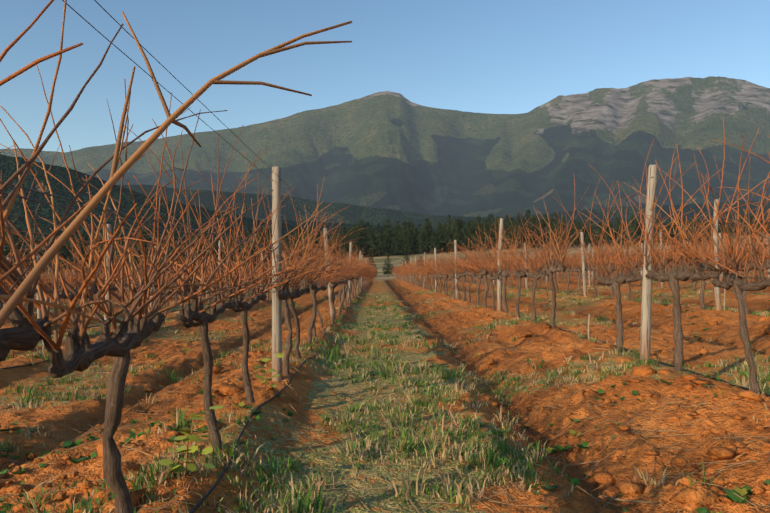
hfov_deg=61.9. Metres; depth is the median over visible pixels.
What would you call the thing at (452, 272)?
vine
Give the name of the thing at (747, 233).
pine tree
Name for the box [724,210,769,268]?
vine
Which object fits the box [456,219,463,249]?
pine tree
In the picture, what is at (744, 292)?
vine
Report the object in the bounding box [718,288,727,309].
young vine
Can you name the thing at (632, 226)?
pine tree
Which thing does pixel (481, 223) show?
pine tree
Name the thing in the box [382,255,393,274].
pine tree
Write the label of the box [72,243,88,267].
pine tree
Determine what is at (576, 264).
vine
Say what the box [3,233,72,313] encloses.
vine
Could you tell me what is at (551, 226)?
pine tree
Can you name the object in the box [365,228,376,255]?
pine tree
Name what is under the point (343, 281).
vine
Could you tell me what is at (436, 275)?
vine
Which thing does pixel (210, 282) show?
vine
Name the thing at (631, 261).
vine
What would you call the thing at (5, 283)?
vine
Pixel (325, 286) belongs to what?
vine
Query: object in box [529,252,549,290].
vine
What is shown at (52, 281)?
vine
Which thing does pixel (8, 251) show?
pine tree
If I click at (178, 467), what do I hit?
leafy weed
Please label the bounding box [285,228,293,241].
pine tree
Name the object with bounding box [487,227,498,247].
pine tree
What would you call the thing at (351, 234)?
pine tree
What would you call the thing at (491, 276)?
vine
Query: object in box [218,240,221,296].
trellis post
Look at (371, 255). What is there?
pine tree
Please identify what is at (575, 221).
pine tree
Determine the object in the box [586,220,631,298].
vine
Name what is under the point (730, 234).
pine tree
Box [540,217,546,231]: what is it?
pine tree
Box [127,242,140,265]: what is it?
pine tree
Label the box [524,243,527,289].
trellis post
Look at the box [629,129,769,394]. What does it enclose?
vine
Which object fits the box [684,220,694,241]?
pine tree
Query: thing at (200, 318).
vine
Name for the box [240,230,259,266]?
pine tree
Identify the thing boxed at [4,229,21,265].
pine tree
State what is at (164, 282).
vine
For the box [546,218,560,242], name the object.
pine tree
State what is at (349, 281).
trellis post
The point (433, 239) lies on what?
pine tree
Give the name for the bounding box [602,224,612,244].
pine tree
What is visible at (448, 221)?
pine tree
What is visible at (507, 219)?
pine tree
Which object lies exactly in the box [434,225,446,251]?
pine tree
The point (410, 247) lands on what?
pine tree
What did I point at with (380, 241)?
pine tree
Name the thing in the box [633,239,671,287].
vine
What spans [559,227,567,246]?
pine tree
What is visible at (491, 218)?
pine tree
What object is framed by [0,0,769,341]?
trellis wires
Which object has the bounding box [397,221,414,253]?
pine tree
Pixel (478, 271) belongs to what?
vine
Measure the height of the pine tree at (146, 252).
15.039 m
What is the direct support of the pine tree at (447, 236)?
on the ground at (330, 388)
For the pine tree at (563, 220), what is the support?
on the ground at (330, 388)
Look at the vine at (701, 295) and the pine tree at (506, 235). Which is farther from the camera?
the pine tree at (506, 235)
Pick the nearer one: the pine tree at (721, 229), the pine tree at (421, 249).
the pine tree at (421, 249)
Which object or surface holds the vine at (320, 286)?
on the ground at (330, 388)
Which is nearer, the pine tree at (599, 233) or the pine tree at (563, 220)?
the pine tree at (599, 233)
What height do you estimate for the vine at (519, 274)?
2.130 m
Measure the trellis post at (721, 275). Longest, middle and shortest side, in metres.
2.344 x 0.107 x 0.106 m
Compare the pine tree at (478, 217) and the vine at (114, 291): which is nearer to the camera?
the vine at (114, 291)
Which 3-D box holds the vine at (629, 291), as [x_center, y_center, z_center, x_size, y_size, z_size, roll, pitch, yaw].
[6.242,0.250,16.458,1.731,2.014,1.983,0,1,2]
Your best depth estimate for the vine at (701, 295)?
12.63 m
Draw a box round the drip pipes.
[0,277,769,512]
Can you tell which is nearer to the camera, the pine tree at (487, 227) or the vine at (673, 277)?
the vine at (673, 277)
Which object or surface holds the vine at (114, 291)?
on the ground at (330, 388)
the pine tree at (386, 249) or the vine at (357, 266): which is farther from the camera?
the pine tree at (386, 249)
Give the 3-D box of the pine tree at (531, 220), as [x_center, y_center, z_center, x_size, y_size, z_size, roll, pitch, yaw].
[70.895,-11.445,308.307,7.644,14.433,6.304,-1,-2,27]
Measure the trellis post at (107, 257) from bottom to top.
2.347 m
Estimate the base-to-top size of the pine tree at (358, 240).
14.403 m
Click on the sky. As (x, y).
(475, 56)
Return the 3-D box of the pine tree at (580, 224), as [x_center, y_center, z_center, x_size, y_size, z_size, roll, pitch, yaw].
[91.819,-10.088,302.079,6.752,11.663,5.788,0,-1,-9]
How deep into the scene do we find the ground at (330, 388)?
5.54 m
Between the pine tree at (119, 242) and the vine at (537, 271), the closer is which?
the vine at (537, 271)
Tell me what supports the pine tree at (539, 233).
on the ground at (330, 388)
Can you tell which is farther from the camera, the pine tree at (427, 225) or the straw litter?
the pine tree at (427, 225)
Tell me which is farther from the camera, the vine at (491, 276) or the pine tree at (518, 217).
the pine tree at (518, 217)
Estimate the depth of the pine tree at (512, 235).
300.31 m
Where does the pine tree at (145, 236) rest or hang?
on the ground at (330, 388)
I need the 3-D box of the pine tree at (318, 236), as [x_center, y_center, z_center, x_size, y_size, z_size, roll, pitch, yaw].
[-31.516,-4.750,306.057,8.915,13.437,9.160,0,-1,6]
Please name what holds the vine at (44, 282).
on the ground at (330, 388)
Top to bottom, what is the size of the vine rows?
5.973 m
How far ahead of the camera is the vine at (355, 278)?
24.71 m
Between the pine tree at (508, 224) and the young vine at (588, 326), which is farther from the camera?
the pine tree at (508, 224)
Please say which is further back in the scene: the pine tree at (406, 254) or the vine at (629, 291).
the pine tree at (406, 254)
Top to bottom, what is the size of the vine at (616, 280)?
2.129 m
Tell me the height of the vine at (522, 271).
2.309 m
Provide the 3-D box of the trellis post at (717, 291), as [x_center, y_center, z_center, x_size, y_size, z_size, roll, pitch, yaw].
[6.260,0.144,12.102,0.186,2.439,0.129,2,-2,-46]
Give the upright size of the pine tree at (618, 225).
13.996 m
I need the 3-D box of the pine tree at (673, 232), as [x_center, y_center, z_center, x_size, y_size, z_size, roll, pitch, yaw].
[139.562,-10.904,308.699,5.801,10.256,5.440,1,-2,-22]
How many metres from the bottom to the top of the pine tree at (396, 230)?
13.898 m
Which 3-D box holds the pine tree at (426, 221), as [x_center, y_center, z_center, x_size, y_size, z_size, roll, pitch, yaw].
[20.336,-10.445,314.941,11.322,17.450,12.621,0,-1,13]
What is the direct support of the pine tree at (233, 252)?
on the ground at (330, 388)
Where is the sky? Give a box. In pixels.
[0,0,769,151]
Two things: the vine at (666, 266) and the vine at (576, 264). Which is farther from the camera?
the vine at (576, 264)
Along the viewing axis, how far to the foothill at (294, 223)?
1281.33 m
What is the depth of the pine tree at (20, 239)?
220.67 m
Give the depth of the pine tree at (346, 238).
298.74 m
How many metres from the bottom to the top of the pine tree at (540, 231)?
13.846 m
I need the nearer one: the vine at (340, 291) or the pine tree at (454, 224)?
the vine at (340, 291)
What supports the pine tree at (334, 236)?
on the ground at (330, 388)
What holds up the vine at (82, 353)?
on the ground at (330, 388)
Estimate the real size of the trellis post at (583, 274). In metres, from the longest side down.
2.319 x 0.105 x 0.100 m
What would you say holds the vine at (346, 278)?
on the ground at (330, 388)
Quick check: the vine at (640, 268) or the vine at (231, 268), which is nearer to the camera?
the vine at (640, 268)
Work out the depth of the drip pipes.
5.50 m
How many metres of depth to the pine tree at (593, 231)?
307.26 m
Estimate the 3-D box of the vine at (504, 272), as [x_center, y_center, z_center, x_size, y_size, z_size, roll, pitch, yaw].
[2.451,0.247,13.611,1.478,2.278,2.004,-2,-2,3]
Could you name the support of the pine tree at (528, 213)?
on the ground at (330, 388)
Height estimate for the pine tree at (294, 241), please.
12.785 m
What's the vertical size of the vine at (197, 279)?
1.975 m
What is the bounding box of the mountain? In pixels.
[0,76,769,216]
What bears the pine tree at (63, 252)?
on the ground at (330, 388)
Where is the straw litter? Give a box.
[0,285,769,512]
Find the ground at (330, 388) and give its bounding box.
[0,225,769,512]
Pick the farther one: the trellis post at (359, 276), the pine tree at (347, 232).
the pine tree at (347, 232)
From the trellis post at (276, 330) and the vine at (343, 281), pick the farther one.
the vine at (343, 281)
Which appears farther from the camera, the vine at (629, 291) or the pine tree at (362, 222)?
the pine tree at (362, 222)
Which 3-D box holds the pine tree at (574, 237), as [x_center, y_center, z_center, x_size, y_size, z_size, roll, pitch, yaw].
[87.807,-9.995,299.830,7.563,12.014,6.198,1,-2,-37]
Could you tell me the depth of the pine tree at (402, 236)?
302.35 m
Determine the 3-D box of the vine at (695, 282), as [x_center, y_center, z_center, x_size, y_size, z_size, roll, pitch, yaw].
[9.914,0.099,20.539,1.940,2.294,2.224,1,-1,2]
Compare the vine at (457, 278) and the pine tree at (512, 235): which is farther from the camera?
the pine tree at (512, 235)
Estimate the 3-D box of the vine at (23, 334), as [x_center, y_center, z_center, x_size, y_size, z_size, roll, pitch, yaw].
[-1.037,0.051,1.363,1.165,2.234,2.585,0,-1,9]
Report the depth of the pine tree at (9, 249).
215.46 m
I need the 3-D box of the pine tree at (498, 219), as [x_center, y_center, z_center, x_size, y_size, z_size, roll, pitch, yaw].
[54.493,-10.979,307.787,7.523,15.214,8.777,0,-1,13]
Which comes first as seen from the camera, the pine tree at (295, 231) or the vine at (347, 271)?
the vine at (347, 271)
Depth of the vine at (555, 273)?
22.77 m
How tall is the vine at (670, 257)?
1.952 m
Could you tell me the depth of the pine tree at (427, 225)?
306.68 m
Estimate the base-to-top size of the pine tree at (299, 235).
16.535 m
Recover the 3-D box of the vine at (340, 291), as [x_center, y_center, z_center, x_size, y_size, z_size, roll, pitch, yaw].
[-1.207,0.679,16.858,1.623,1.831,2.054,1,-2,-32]
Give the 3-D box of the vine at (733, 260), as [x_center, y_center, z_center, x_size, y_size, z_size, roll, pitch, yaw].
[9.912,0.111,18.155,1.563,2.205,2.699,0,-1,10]
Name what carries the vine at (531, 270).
on the ground at (330, 388)
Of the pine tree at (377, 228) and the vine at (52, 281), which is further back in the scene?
the pine tree at (377, 228)
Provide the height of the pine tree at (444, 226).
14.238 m
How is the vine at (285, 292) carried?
on the ground at (330, 388)
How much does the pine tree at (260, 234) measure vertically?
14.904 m
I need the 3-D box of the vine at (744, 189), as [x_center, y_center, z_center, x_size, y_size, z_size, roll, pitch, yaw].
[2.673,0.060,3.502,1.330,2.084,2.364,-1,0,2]
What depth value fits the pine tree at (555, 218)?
329.20 m
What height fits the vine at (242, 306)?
2.104 m
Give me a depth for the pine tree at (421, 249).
298.40 m
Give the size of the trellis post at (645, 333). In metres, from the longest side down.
2.314 x 0.107 x 0.106 m
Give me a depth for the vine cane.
0.65 m
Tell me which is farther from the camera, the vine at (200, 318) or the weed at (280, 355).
the weed at (280, 355)
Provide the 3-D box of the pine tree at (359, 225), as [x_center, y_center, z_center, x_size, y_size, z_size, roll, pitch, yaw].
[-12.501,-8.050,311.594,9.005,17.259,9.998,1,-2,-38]
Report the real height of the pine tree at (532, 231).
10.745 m
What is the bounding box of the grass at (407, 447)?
[0,279,769,512]
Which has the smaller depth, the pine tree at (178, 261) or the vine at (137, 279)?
the vine at (137, 279)
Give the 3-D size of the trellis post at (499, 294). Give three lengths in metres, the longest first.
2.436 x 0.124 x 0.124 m
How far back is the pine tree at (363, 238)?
301.62 m
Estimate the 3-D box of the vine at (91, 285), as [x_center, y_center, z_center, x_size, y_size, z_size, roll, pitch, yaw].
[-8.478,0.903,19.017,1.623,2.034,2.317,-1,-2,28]
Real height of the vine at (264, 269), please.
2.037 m
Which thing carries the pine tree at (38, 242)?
on the ground at (330, 388)
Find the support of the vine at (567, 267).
on the ground at (330, 388)
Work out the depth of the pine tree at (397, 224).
317.11 m
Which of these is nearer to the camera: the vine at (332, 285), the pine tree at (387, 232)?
the vine at (332, 285)
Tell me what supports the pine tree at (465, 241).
on the ground at (330, 388)
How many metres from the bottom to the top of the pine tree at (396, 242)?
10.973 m
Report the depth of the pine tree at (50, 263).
206.94 m
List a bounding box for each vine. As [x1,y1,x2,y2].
[0,0,227,361]
[0,65,273,512]
[0,217,51,309]
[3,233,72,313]
[14,126,333,450]
[22,251,78,298]
[33,226,120,336]
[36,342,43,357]
[41,256,101,310]
[44,264,63,302]
[62,259,116,313]
[73,218,155,318]
[103,259,128,311]
[113,230,179,309]
[114,240,142,284]
[122,162,340,402]
[124,245,186,325]
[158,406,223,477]
[160,254,172,306]
[166,249,211,290]
[179,258,223,294]
[194,254,231,312]
[201,252,246,290]
[206,250,245,288]
[222,172,353,374]
[228,212,377,344]
[233,253,266,302]
[245,185,384,357]
[254,255,271,287]
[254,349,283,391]
[269,222,362,336]
[300,240,362,300]
[305,228,359,327]
[315,230,365,322]
[315,244,367,309]
[317,251,373,311]
[322,244,376,304]
[324,246,373,315]
[334,256,371,301]
[340,246,366,306]
[342,250,370,295]
[352,254,370,298]
[352,255,371,295]
[421,261,446,291]
[425,244,462,293]
[425,253,442,292]
[431,250,454,295]
[434,259,451,294]
[435,252,470,297]
[439,247,483,300]
[442,233,497,301]
[442,246,481,298]
[447,241,496,303]
[449,225,507,306]
[465,235,519,310]
[469,216,531,312]
[471,217,592,321]
[484,214,553,316]
[491,179,617,327]
[516,250,534,288]
[524,246,540,289]
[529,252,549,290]
[537,244,572,292]
[539,241,562,291]
[552,249,580,292]
[553,171,700,351]
[561,233,605,294]
[571,235,631,296]
[573,314,589,339]
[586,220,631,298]
[589,118,769,371]
[596,232,636,300]
[610,214,687,270]
[616,250,640,285]
[625,238,659,266]
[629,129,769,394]
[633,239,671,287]
[640,233,708,304]
[654,204,747,309]
[654,240,691,265]
[668,232,708,290]
[693,202,768,314]
[697,221,731,291]
[699,233,763,278]
[712,139,769,200]
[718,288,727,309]
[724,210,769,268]
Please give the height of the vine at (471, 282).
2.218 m
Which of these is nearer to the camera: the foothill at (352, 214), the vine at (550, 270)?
the vine at (550, 270)
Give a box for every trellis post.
[35,245,41,318]
[104,224,111,330]
[150,255,153,308]
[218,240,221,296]
[271,166,281,381]
[323,228,334,319]
[348,242,351,302]
[356,251,360,294]
[434,248,436,289]
[454,240,457,298]
[497,218,503,310]
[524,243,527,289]
[580,232,586,295]
[588,244,590,284]
[640,165,656,361]
[660,232,663,287]
[713,199,720,310]
[719,233,722,280]
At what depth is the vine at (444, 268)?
26.38 m
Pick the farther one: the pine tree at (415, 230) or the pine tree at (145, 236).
the pine tree at (415, 230)
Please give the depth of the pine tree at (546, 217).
328.37 m
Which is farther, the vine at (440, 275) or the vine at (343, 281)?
the vine at (440, 275)
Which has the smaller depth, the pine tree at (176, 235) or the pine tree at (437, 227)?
the pine tree at (176, 235)
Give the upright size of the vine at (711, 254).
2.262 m
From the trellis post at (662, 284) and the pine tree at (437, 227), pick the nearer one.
the trellis post at (662, 284)
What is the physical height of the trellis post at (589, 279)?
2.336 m
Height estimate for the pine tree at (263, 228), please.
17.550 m
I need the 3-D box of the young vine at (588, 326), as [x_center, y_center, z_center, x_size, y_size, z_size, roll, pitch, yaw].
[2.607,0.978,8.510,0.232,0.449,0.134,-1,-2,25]
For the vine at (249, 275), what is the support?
on the ground at (330, 388)
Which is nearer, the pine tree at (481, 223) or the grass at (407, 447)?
the grass at (407, 447)
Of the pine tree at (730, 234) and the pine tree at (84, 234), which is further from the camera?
the pine tree at (730, 234)
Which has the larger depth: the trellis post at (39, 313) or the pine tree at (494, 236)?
the pine tree at (494, 236)
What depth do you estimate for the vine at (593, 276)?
18.77 m
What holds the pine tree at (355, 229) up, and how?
on the ground at (330, 388)
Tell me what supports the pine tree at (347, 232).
on the ground at (330, 388)
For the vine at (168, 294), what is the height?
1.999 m
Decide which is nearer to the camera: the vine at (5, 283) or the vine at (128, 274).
the vine at (5, 283)
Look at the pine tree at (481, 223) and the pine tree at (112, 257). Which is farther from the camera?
the pine tree at (481, 223)
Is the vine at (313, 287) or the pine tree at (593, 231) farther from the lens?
the pine tree at (593, 231)
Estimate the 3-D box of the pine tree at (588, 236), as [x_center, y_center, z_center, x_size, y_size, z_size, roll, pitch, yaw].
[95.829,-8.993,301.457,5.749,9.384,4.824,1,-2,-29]
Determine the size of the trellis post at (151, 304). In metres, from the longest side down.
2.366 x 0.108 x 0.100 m
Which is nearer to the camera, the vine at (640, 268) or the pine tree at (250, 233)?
the vine at (640, 268)
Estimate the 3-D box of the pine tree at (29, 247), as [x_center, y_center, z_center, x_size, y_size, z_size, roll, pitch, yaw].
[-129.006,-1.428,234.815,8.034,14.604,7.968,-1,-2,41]
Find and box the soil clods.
[0,288,769,512]
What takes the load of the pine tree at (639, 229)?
on the ground at (330, 388)
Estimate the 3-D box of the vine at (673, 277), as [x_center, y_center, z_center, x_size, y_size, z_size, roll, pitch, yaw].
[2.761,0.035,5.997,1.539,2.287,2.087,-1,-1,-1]
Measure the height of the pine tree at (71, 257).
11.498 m
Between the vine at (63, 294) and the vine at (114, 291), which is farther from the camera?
the vine at (114, 291)
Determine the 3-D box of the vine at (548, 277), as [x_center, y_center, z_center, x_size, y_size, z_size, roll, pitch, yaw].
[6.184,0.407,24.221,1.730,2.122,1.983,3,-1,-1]
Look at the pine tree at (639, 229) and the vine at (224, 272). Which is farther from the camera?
the pine tree at (639, 229)
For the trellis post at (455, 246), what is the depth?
22.15 m
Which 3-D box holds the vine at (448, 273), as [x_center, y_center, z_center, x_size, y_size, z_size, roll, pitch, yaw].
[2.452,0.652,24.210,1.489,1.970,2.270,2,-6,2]
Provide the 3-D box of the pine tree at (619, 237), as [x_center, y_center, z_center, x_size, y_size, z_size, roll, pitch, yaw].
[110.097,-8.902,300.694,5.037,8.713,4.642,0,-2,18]
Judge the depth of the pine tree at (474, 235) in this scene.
298.15 m
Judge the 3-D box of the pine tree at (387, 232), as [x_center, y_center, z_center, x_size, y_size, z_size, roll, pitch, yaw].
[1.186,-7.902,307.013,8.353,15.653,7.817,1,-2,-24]
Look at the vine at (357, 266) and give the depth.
25.86 m
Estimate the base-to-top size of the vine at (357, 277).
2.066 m
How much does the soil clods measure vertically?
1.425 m
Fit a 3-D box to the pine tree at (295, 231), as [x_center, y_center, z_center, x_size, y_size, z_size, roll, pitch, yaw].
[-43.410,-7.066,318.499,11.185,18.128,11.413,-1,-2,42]
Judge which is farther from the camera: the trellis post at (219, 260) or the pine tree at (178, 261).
the pine tree at (178, 261)
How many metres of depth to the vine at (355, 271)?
21.98 m
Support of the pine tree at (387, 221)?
on the ground at (330, 388)
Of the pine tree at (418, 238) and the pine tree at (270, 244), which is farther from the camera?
the pine tree at (418, 238)
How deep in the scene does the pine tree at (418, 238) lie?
308.19 m
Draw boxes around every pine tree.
[3,238,14,264]
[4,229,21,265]
[4,237,19,262]
[12,226,31,264]
[24,233,38,262]
[30,238,45,271]
[44,252,62,270]
[51,230,71,269]
[65,242,78,270]
[69,234,88,269]
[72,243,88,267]
[73,232,89,255]
[99,244,119,268]
[112,234,129,265]
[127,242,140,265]
[134,229,155,269]
[135,233,154,267]
[156,240,169,270]
[171,244,185,267]
[172,231,180,245]
[209,239,223,265]
[223,235,239,270]
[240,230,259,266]
[256,232,263,248]
[258,226,266,239]
[266,231,271,266]
[281,237,290,260]
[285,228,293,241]
[289,236,299,255]
[291,224,301,258]
[295,228,301,252]
[315,233,322,255]
[331,231,340,258]
[337,232,348,256]
[346,227,353,256]
[346,228,356,247]
[350,227,362,255]
[352,228,367,255]
[353,222,363,239]
[355,219,365,239]
[358,230,370,256]
[363,229,380,256]
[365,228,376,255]
[368,254,378,276]
[372,233,384,256]
[374,222,382,237]
[381,224,394,252]
[381,235,393,255]
[382,219,392,236]
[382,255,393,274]
[389,227,403,254]
[389,234,403,255]
[393,221,401,252]
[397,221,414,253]
[398,227,407,254]
[401,225,417,254]
[401,250,411,263]
[412,228,418,252]
[413,229,427,253]
[414,229,426,250]
[418,218,432,243]
[420,223,434,252]
[424,230,440,253]
[434,224,441,250]
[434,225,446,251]
[438,223,452,251]
[441,226,454,252]
[443,215,453,246]
[448,225,462,248]
[450,218,460,250]
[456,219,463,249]
[459,221,473,251]
[466,220,477,249]
[470,221,487,248]
[473,215,481,233]
[473,222,485,245]
[481,218,493,249]
[486,213,495,226]
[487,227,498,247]
[493,218,504,240]
[502,221,513,247]
[503,223,510,248]
[504,214,511,236]
[506,221,521,246]
[512,213,524,235]
[517,218,531,246]
[522,210,533,243]
[528,218,538,244]
[529,226,536,246]
[533,219,546,246]
[533,222,545,246]
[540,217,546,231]
[543,213,549,242]
[545,219,559,245]
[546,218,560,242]
[550,212,561,231]
[557,219,568,234]
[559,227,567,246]
[568,223,579,246]
[570,220,579,241]
[576,223,585,246]
[585,228,593,245]
[589,223,598,239]
[594,228,602,245]
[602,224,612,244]
[612,217,624,243]
[616,229,625,245]
[626,215,638,233]
[626,222,639,243]
[637,220,641,240]
[671,223,678,241]
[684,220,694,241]
[718,223,723,236]
[722,227,735,240]
[741,221,748,234]
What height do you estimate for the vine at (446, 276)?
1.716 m
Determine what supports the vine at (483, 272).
on the ground at (330, 388)
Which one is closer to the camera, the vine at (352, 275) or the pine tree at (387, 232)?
the vine at (352, 275)
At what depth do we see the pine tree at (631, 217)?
314.26 m
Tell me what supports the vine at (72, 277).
on the ground at (330, 388)
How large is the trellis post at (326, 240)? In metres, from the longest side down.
2.335 x 0.111 x 0.109 m
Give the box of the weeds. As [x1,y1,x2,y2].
[0,283,769,512]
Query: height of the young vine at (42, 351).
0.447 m
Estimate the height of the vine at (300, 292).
2.145 m
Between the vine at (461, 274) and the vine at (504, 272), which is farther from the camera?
the vine at (461, 274)
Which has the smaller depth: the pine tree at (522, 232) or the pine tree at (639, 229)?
the pine tree at (522, 232)
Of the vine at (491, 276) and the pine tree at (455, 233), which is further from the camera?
the pine tree at (455, 233)
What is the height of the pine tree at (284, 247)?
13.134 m
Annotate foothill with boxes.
[0,154,329,244]
[118,185,769,228]
[252,218,768,235]
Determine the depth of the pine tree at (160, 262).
209.76 m
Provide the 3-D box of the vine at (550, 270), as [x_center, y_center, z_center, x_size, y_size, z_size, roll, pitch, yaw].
[2.484,0.030,9.832,1.934,2.468,2.027,1,-2,-34]
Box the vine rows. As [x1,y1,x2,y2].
[3,237,769,307]
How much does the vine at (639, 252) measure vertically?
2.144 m
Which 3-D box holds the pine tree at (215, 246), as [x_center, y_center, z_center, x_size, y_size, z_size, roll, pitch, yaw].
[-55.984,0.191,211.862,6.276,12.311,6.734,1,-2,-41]
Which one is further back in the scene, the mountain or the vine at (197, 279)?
the mountain
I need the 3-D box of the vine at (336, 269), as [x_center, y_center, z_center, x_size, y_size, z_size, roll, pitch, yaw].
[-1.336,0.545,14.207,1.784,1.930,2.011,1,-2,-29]
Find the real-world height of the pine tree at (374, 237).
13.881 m
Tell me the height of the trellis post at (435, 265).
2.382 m
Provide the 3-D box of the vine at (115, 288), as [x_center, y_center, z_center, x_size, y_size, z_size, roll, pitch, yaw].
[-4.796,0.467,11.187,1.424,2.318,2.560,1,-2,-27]
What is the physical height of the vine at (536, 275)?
1.986 m
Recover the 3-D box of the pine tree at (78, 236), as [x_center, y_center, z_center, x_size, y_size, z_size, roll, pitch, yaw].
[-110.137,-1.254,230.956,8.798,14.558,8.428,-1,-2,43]
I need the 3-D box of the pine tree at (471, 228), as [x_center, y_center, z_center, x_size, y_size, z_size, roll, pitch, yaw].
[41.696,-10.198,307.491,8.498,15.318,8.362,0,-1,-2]

